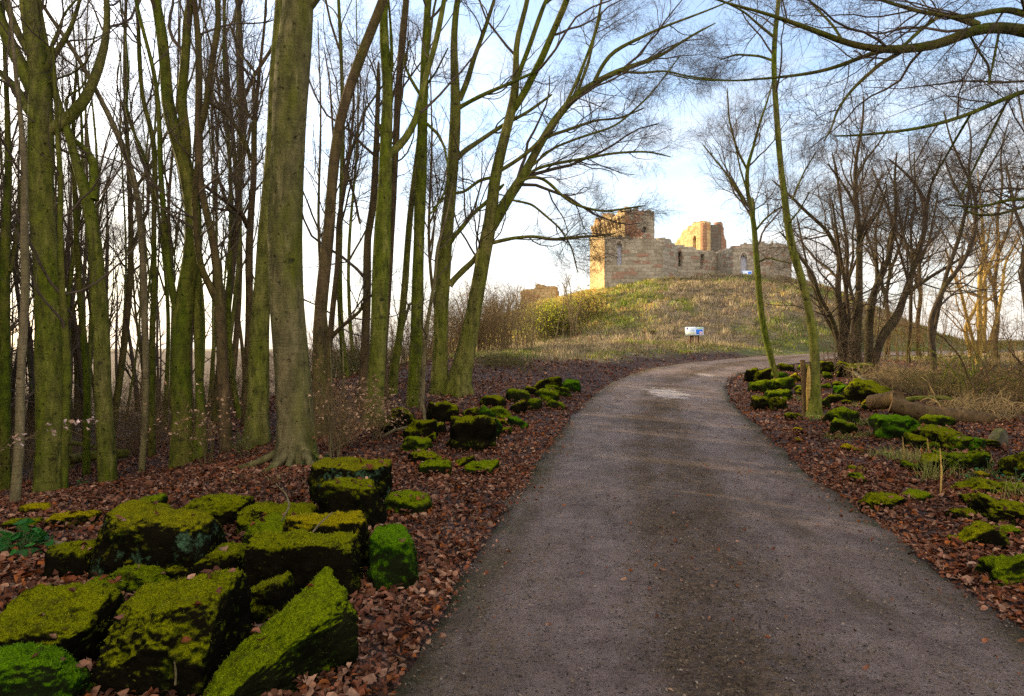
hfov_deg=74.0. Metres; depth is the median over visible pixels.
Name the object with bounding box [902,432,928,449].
mossy stone
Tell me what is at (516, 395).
mossy stone
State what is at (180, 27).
wood tree
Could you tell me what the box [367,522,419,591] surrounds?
mossy stone
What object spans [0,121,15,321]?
wood tree
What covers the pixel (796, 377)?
mossy stone
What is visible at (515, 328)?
bramble bush
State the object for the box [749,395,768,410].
mossy stone
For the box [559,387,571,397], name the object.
mossy stone
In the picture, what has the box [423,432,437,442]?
mossy stone
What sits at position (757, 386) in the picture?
mossy stone
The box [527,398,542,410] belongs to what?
mossy stone
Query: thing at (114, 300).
wood tree
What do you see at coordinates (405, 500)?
mossy stone
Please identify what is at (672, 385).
path
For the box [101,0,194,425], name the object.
wood tree
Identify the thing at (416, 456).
mossy stone
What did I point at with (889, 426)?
mossy stone
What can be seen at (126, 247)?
wood tree
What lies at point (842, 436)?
grass tuft
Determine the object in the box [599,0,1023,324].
overhanging tree
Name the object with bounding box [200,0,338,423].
wood tree
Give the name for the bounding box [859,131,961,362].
bare tree
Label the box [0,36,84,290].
wood tree
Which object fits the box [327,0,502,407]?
bare tree
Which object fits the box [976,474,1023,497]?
grass tuft
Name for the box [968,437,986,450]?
mossy stone
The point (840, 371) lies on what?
mossy stone
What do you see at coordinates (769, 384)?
mossy stone
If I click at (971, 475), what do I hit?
ivy patch
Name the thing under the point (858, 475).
mossy stone
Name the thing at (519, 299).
bramble bush
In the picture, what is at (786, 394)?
mossy stone
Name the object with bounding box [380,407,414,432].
mossy stone
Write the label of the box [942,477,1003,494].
mossy stone
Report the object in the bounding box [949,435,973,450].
mossy stone
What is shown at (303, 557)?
mossy stone
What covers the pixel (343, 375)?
thin stake
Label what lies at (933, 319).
thorn tree
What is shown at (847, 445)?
mossy stone
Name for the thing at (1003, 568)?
mossy stone
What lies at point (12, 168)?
wood tree
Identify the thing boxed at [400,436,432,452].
mossy stone
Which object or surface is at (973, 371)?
bramble bush
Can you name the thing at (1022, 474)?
ivy patch
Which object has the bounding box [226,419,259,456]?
young shrub
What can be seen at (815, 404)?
bare tree
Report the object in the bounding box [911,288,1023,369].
bramble bush
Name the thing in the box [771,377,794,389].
mossy stone
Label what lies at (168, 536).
mossy stone
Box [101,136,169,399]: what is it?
wood tree
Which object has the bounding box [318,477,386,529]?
mossy stone
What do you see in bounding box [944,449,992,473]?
mossy stone
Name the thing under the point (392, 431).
twig
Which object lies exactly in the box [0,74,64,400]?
wood tree
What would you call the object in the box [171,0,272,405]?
wood tree
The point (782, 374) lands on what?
mossy stone
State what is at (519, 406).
mossy stone
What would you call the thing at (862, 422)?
grass tuft
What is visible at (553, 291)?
broken wall
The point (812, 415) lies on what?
grass tuft
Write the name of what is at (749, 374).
mossy stone
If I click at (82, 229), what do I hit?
wood tree
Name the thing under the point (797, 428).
mossy stone
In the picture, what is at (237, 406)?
wood tree
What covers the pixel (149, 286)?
wood tree
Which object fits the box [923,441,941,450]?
mossy stone
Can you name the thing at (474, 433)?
mossy stone
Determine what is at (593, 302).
gorse bush
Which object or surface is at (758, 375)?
mossy stone
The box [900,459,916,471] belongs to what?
mossy stone
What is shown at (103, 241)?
wood tree
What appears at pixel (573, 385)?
mossy stone
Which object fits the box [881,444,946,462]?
grass tuft
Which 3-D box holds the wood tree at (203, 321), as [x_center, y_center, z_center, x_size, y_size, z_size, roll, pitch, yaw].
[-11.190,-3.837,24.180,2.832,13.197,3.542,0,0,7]
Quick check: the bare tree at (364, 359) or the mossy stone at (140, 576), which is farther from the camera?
the bare tree at (364, 359)
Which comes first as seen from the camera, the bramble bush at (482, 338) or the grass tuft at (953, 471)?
the grass tuft at (953, 471)
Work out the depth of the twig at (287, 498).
5.52 m
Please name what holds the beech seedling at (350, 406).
on the ground at (664, 360)
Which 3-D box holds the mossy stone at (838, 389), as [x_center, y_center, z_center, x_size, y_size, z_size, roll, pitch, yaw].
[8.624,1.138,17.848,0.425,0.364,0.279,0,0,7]
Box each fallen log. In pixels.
[69,449,128,463]
[866,389,905,409]
[888,396,994,423]
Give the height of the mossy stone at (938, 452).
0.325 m
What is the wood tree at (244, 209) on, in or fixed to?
on the ground at (664, 360)
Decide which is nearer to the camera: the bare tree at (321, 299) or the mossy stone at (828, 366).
the bare tree at (321, 299)
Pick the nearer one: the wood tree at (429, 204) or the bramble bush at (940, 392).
the bramble bush at (940, 392)
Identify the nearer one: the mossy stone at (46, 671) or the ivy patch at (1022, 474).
the mossy stone at (46, 671)
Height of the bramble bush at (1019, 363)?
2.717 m
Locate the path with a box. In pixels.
[393,350,1023,695]
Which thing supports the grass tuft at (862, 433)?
on the ground at (664, 360)
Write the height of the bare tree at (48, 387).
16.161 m
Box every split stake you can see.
[800,360,806,415]
[806,364,810,410]
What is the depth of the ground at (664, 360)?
14.75 m
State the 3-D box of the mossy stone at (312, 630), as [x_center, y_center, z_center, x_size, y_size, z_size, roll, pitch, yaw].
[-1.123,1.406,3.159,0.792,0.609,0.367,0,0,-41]
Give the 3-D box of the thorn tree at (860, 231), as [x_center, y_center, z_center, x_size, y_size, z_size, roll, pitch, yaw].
[13.357,-4.813,25.286,6.459,12.038,4.347,0,0,-44]
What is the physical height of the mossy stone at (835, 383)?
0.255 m
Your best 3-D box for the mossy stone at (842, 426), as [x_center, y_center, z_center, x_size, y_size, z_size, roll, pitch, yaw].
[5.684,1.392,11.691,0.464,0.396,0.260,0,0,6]
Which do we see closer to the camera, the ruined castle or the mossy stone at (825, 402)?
the mossy stone at (825, 402)
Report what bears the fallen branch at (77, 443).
on the ground at (664, 360)
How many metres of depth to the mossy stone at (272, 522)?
5.38 m
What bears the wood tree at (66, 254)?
on the ground at (664, 360)
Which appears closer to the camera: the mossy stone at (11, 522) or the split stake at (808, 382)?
the mossy stone at (11, 522)
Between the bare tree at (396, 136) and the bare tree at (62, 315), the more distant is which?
the bare tree at (396, 136)
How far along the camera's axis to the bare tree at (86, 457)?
13.96 m
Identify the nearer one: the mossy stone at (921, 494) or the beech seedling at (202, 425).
the mossy stone at (921, 494)
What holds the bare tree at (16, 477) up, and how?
on the ground at (664, 360)
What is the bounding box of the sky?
[0,0,1023,348]
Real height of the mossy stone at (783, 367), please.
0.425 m
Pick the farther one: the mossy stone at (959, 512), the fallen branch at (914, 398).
the fallen branch at (914, 398)
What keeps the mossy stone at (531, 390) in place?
on the ground at (664, 360)
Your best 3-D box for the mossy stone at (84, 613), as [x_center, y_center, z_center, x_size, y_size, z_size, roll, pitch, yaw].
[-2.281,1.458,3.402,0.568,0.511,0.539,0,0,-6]
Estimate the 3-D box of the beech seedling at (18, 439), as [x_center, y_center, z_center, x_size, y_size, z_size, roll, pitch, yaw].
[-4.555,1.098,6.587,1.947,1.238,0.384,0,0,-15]
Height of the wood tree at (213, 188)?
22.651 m
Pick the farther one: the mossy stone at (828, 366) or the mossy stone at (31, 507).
the mossy stone at (828, 366)
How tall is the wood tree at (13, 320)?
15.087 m
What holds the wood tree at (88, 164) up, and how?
on the ground at (664, 360)
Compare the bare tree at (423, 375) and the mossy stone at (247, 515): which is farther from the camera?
the bare tree at (423, 375)
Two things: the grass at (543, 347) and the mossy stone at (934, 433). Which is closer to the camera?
the mossy stone at (934, 433)
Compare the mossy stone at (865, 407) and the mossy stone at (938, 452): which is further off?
the mossy stone at (865, 407)
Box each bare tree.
[0,0,59,501]
[0,0,131,481]
[0,0,173,492]
[0,0,184,488]
[0,7,77,490]
[1,0,149,472]
[2,28,158,476]
[59,0,224,457]
[60,0,240,469]
[73,0,273,453]
[132,0,274,426]
[133,48,264,460]
[303,9,435,406]
[303,29,445,404]
[311,0,386,438]
[324,0,526,425]
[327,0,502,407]
[337,0,488,399]
[367,0,446,394]
[395,0,581,394]
[399,154,493,409]
[679,45,835,377]
[685,0,866,417]
[802,165,907,334]
[833,134,944,354]
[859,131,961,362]
[869,125,962,357]
[927,104,1023,359]
[981,79,1023,364]
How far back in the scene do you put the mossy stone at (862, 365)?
24.31 m
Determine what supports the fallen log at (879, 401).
on the fallen log at (904, 407)
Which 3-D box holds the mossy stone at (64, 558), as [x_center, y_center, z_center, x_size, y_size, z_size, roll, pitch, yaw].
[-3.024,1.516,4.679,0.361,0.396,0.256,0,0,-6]
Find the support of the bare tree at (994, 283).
on the ground at (664, 360)
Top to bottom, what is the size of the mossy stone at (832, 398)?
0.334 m
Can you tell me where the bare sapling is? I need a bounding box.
[556,269,597,336]
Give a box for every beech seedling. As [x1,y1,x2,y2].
[0,398,153,465]
[137,381,250,465]
[279,362,385,457]
[311,347,394,448]
[340,369,412,440]
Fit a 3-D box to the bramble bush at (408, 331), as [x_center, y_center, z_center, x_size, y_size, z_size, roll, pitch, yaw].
[-3.855,-0.345,26.616,7.480,3.922,8.240,0,0,-35]
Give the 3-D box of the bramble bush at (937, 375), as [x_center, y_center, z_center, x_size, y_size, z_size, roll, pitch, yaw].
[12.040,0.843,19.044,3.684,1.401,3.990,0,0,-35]
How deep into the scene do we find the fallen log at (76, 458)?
14.47 m
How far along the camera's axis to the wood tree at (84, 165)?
27.52 m
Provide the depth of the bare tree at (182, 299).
12.77 m
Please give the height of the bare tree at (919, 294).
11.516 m
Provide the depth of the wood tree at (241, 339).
35.52 m
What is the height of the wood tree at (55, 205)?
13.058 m
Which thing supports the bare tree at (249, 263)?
on the ground at (664, 360)
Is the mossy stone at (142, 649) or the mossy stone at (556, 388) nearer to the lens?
the mossy stone at (142, 649)
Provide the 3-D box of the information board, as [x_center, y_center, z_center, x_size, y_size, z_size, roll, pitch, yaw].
[9.254,-0.494,34.488,0.980,1.143,0.344,0,0,0]
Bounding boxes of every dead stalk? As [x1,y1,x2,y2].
[902,436,904,459]
[939,448,941,493]
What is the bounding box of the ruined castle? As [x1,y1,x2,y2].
[590,206,791,289]
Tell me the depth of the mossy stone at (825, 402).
14.83 m
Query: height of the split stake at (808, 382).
1.024 m
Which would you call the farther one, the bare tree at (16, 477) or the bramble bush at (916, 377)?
the bramble bush at (916, 377)
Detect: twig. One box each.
[174,661,176,684]
[276,484,289,521]
[312,512,332,532]
[382,426,406,437]
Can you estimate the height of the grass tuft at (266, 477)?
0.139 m
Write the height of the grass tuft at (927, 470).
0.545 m
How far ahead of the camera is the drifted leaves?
5.94 m
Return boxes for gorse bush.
[516,292,592,341]
[548,283,615,323]
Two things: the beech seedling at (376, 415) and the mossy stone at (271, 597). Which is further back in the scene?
the beech seedling at (376, 415)
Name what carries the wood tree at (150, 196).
on the ground at (664, 360)
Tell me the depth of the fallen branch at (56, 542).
5.42 m
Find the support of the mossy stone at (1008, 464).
on the ground at (664, 360)
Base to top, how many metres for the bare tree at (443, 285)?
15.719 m
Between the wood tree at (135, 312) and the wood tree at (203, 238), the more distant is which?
the wood tree at (135, 312)
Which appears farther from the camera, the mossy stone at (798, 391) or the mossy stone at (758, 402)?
the mossy stone at (798, 391)
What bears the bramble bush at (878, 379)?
on the ground at (664, 360)
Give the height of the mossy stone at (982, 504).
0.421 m
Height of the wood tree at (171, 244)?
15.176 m
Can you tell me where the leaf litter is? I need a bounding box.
[0,348,1023,695]
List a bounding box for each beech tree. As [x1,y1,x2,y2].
[226,0,323,472]
[240,0,281,449]
[398,0,791,397]
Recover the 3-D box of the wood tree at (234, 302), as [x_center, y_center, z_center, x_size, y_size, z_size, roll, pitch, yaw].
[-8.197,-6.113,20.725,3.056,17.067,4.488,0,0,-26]
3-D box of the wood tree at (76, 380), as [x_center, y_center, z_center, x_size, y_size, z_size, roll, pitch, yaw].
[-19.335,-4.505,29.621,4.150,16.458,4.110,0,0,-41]
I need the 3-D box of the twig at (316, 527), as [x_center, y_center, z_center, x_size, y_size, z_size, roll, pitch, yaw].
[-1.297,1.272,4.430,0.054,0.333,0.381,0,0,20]
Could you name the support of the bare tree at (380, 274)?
on the ground at (664, 360)
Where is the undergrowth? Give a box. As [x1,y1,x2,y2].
[11,309,456,479]
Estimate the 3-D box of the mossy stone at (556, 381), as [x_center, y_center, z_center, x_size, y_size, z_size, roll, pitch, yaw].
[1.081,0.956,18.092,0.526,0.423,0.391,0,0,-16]
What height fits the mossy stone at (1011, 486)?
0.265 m
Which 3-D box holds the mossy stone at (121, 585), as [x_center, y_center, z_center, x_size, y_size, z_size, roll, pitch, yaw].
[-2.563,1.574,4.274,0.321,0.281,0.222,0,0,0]
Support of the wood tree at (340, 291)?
on the ground at (664, 360)
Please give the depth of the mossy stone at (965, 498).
6.90 m
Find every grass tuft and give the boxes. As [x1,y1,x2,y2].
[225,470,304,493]
[802,414,824,420]
[816,430,863,440]
[845,430,872,437]
[852,417,870,426]
[867,443,914,459]
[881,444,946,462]
[902,439,968,480]
[914,464,1023,481]
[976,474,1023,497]
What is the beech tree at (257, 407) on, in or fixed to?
on the ground at (664, 360)
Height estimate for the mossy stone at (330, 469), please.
0.603 m
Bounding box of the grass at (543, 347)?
[387,271,1023,365]
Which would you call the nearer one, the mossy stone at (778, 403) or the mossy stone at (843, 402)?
the mossy stone at (778, 403)
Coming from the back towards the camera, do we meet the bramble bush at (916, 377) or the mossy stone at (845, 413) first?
the bramble bush at (916, 377)
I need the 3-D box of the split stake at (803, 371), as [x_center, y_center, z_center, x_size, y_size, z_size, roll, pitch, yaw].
[5.974,0.816,13.911,0.165,1.151,0.119,0,0,0]
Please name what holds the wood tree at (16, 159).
on the ground at (664, 360)
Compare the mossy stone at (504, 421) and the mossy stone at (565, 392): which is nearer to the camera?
the mossy stone at (504, 421)
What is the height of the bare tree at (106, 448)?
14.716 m
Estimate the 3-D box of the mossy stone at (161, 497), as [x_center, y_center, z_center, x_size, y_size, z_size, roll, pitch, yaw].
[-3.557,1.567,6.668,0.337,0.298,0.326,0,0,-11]
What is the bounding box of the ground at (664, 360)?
[0,276,1023,695]
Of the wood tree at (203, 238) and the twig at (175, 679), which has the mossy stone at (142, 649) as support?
the twig at (175, 679)
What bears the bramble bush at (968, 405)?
on the ground at (664, 360)
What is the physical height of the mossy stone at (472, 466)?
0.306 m
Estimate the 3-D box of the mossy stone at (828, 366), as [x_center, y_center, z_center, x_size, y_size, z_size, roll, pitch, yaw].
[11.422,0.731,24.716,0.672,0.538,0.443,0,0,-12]
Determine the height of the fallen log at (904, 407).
0.523 m
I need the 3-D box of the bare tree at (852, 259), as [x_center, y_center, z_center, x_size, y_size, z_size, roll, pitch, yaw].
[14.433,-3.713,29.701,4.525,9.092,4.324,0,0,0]
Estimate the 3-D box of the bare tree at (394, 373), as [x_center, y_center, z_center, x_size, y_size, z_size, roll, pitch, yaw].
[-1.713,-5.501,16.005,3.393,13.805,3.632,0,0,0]
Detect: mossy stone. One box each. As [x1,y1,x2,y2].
[0,582,124,663]
[0,641,91,695]
[1,516,44,531]
[17,502,54,516]
[42,538,95,581]
[43,509,101,527]
[85,576,127,593]
[87,498,227,579]
[90,568,252,695]
[109,563,170,596]
[139,493,167,503]
[165,541,247,580]
[180,492,254,529]
[202,566,358,695]
[234,501,318,536]
[242,512,285,542]
[242,528,364,599]
[250,570,294,627]
[282,509,369,571]
[308,456,392,504]
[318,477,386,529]
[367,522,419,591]
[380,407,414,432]
[384,489,432,516]
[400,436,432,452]
[401,419,437,439]
[407,449,447,463]
[418,458,451,475]
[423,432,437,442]
[426,401,458,424]
[437,422,446,433]
[446,415,496,451]
[454,455,474,468]
[461,407,478,415]
[464,459,499,476]
[479,395,506,407]
[479,405,502,438]
[489,406,511,420]
[497,418,507,426]
[501,426,512,433]
[505,388,530,401]
[507,416,528,429]
[510,400,526,413]
[523,385,537,393]
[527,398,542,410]
[534,380,544,389]
[535,388,560,401]
[544,376,561,386]
[545,385,559,392]
[546,399,565,409]
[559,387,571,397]
[562,379,580,392]
[744,367,757,381]
[747,380,765,392]
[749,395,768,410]
[752,368,771,381]
[763,389,792,400]
[766,380,773,390]
[768,397,787,410]
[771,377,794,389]
[777,363,794,371]
[778,371,787,377]
[783,412,802,419]
[790,373,800,382]
[793,427,802,433]
[795,387,801,395]
[820,361,834,373]
[821,372,833,378]
[821,383,830,388]
[822,397,830,409]
[823,406,860,424]
[828,394,846,403]
[828,417,857,434]
[832,382,843,387]
[832,384,846,394]
[835,361,857,377]
[840,443,864,451]
[841,400,851,404]
[842,378,891,402]
[846,465,866,472]
[847,472,866,482]
[856,362,874,373]
[857,491,905,511]
[860,404,871,411]
[868,413,920,439]
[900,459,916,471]
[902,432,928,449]
[902,488,933,503]
[911,425,1002,450]
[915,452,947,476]
[919,414,955,428]
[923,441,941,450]
[931,449,947,454]
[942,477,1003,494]
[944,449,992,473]
[945,507,976,520]
[946,520,1010,551]
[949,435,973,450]
[958,492,974,503]
[963,524,1022,538]
[967,492,1023,526]
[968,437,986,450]
[972,552,1023,587]
[974,471,990,478]
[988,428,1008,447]
[997,451,1023,480]
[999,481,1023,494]
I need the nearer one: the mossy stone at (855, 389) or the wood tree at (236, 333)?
the mossy stone at (855, 389)
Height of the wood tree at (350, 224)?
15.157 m
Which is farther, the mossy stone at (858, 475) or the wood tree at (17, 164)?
the wood tree at (17, 164)
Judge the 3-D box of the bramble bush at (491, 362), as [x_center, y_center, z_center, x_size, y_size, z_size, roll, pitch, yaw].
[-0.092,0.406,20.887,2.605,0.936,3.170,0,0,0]
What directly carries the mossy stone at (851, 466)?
on the ground at (664, 360)
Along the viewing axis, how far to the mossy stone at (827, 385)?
19.11 m
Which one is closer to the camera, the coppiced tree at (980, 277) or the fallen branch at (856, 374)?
the fallen branch at (856, 374)
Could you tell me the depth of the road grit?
4.33 m
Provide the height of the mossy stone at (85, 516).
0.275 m
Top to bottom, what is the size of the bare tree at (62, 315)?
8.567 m
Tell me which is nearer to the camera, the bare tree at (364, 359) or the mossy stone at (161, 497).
the mossy stone at (161, 497)
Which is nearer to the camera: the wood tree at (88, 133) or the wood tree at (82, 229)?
the wood tree at (88, 133)
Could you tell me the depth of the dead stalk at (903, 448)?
8.76 m
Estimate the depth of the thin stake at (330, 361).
10.34 m
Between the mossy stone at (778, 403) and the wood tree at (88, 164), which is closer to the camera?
the mossy stone at (778, 403)
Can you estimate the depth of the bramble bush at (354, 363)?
21.45 m
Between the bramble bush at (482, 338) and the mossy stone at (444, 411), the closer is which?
the mossy stone at (444, 411)
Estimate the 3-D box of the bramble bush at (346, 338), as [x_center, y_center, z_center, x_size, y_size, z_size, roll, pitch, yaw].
[-7.144,0.027,26.933,6.835,4.496,8.460,0,0,33]
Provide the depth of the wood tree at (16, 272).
36.38 m
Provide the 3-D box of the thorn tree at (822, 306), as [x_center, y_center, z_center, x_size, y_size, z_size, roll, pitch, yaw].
[11.625,-3.497,24.986,6.179,9.317,7.292,0,0,29]
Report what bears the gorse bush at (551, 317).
on the ground at (664, 360)
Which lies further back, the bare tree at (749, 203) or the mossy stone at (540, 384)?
the bare tree at (749, 203)
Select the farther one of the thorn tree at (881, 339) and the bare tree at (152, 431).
the thorn tree at (881, 339)
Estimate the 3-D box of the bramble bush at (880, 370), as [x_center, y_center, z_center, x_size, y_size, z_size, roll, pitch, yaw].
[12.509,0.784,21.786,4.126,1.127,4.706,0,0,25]
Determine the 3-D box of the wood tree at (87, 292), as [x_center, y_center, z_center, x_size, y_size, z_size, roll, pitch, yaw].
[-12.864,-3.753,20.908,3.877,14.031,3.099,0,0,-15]
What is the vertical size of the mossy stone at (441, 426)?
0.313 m
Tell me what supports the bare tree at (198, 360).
on the ground at (664, 360)
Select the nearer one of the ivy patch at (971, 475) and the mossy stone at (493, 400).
the ivy patch at (971, 475)
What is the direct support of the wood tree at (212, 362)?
on the ground at (664, 360)
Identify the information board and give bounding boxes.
[685,327,703,344]
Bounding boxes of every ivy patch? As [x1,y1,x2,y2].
[960,458,1009,479]
[994,468,1023,482]
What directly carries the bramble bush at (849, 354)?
on the ground at (664, 360)
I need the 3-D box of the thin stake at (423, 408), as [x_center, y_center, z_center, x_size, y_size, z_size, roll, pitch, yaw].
[-1.537,1.094,11.698,0.062,0.419,0.276,0,0,-30]
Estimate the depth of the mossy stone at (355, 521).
4.69 m
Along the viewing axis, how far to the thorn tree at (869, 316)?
25.36 m
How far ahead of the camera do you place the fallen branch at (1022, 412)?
14.45 m
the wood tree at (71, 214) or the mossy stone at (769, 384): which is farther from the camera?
the wood tree at (71, 214)
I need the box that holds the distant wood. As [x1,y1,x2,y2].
[10,180,244,434]
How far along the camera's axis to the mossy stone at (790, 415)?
13.36 m
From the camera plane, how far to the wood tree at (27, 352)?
29.42 m
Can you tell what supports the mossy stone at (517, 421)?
on the ground at (664, 360)
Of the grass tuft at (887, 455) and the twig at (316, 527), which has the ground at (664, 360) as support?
the grass tuft at (887, 455)
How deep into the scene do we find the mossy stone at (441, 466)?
8.42 m
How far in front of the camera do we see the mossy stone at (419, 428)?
11.03 m
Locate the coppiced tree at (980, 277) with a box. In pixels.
[907,163,1023,364]
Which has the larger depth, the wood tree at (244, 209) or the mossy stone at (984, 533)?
the wood tree at (244, 209)
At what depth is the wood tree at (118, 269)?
37.08 m
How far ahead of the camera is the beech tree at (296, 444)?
9.24 m
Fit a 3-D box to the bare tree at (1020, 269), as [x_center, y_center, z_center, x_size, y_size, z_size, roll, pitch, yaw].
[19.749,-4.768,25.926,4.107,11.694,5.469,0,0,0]
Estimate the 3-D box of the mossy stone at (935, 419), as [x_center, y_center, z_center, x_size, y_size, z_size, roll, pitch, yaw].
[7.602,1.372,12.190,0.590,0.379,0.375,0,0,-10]
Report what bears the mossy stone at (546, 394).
on the ground at (664, 360)
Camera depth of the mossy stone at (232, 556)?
4.43 m
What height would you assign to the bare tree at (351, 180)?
8.819 m
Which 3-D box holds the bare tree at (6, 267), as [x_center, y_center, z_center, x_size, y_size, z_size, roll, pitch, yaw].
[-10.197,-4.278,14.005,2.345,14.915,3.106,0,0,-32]
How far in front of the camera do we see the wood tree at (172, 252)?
19.28 m
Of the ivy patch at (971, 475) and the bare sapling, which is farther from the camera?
the bare sapling
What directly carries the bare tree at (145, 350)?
on the ground at (664, 360)
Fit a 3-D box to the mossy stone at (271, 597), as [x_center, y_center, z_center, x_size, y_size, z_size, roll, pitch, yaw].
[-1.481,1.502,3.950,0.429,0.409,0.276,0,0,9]
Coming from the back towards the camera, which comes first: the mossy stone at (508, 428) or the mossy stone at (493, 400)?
the mossy stone at (493, 400)
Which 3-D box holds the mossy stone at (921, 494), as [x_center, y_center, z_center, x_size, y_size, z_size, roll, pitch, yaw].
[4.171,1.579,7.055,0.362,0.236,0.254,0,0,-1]
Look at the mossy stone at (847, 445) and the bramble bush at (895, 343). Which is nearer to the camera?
the mossy stone at (847, 445)
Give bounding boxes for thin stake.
[329,340,333,447]
[342,336,344,433]
[418,399,425,419]
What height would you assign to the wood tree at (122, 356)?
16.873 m
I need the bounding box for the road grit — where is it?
[399,400,1023,695]
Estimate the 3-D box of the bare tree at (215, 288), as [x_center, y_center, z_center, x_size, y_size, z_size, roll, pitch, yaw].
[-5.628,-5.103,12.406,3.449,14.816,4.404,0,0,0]
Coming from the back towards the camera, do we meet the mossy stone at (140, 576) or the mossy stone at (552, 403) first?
the mossy stone at (552, 403)
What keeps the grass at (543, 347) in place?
on the ground at (664, 360)
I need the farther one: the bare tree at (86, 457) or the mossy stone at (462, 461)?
the bare tree at (86, 457)
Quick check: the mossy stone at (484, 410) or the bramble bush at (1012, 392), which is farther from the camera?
the bramble bush at (1012, 392)
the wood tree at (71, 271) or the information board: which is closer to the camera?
the wood tree at (71, 271)
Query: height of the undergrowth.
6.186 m
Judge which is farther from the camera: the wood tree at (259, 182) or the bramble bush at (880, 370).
the wood tree at (259, 182)
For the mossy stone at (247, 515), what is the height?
0.387 m
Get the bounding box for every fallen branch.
[0,528,63,545]
[69,440,95,447]
[852,371,865,379]
[880,396,970,409]
[932,400,1023,414]
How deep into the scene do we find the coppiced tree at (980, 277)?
27.08 m
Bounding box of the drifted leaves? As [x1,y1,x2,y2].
[0,387,1023,695]
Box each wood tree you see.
[0,0,32,292]
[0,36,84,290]
[0,38,115,290]
[0,41,26,224]
[0,65,26,231]
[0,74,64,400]
[0,106,88,434]
[0,116,78,322]
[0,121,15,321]
[0,185,30,370]
[10,149,32,328]
[11,113,33,424]
[16,0,125,419]
[20,27,137,270]
[24,0,144,467]
[29,56,123,419]
[49,0,153,440]
[54,0,243,432]
[54,101,105,397]
[55,2,150,296]
[61,105,83,339]
[63,122,90,301]
[84,0,232,413]
[84,78,160,314]
[84,153,120,309]
[99,0,226,424]
[99,25,157,416]
[100,95,162,420]
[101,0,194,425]
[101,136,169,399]
[102,166,150,335]
[103,218,134,346]
[104,151,160,376]
[129,62,211,307]
[147,157,205,399]
[148,103,208,345]
[153,61,228,373]
[165,0,324,419]
[165,91,235,292]
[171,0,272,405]
[176,0,260,389]
[176,216,223,335]
[181,45,257,410]
[192,0,267,369]
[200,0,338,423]
[202,76,263,374]
[204,58,269,278]
[234,134,265,284]
[263,11,361,342]
[309,0,439,378]
[313,0,392,371]
[397,32,471,306]
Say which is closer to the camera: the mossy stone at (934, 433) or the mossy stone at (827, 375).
the mossy stone at (934, 433)
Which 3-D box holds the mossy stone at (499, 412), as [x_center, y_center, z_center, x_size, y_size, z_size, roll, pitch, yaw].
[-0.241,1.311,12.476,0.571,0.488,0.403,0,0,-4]
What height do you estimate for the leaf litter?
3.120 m
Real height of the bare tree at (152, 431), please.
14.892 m
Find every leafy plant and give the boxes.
[0,518,53,556]
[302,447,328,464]
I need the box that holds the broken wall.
[520,283,558,304]
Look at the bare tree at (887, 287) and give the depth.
32.90 m
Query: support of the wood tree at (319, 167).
on the ground at (664, 360)
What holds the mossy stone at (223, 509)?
on the ground at (664, 360)
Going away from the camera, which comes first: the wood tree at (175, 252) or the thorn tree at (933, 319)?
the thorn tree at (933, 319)
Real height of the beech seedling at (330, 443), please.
1.438 m
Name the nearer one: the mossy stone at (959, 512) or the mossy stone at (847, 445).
the mossy stone at (959, 512)
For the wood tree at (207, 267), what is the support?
on the ground at (664, 360)
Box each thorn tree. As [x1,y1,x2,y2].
[740,133,923,361]
[793,61,933,362]
[810,124,958,362]
[852,113,1017,371]
[898,86,1023,382]
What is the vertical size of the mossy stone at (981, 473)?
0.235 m
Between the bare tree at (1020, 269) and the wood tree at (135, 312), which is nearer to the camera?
the bare tree at (1020, 269)
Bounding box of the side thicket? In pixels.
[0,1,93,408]
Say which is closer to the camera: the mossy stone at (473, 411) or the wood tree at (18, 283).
the mossy stone at (473, 411)
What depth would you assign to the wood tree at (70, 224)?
43.93 m
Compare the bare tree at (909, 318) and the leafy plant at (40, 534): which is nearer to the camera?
the leafy plant at (40, 534)
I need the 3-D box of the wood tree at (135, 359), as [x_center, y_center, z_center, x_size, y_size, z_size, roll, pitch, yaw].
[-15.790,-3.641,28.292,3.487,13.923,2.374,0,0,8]
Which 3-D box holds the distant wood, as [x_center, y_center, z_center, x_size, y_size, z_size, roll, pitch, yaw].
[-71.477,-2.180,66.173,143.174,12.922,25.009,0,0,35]
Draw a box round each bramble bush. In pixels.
[237,296,408,388]
[273,337,408,378]
[309,292,490,373]
[389,265,602,355]
[389,275,553,353]
[473,347,547,373]
[487,279,553,322]
[803,304,891,362]
[834,356,982,383]
[845,355,1023,395]
[849,280,1011,363]
[849,369,949,390]
[867,368,1020,404]
[874,357,1023,400]
[884,363,1023,407]
[893,298,1023,407]
[894,330,1023,402]
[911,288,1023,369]
[918,385,1023,422]
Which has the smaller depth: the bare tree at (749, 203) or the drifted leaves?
the drifted leaves
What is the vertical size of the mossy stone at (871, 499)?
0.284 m
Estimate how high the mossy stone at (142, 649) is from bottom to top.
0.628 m
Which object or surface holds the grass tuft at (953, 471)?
on the ground at (664, 360)
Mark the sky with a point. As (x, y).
(681, 171)
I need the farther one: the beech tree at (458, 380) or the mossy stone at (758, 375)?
the mossy stone at (758, 375)
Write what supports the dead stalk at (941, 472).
on the ground at (664, 360)
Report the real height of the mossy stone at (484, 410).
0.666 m

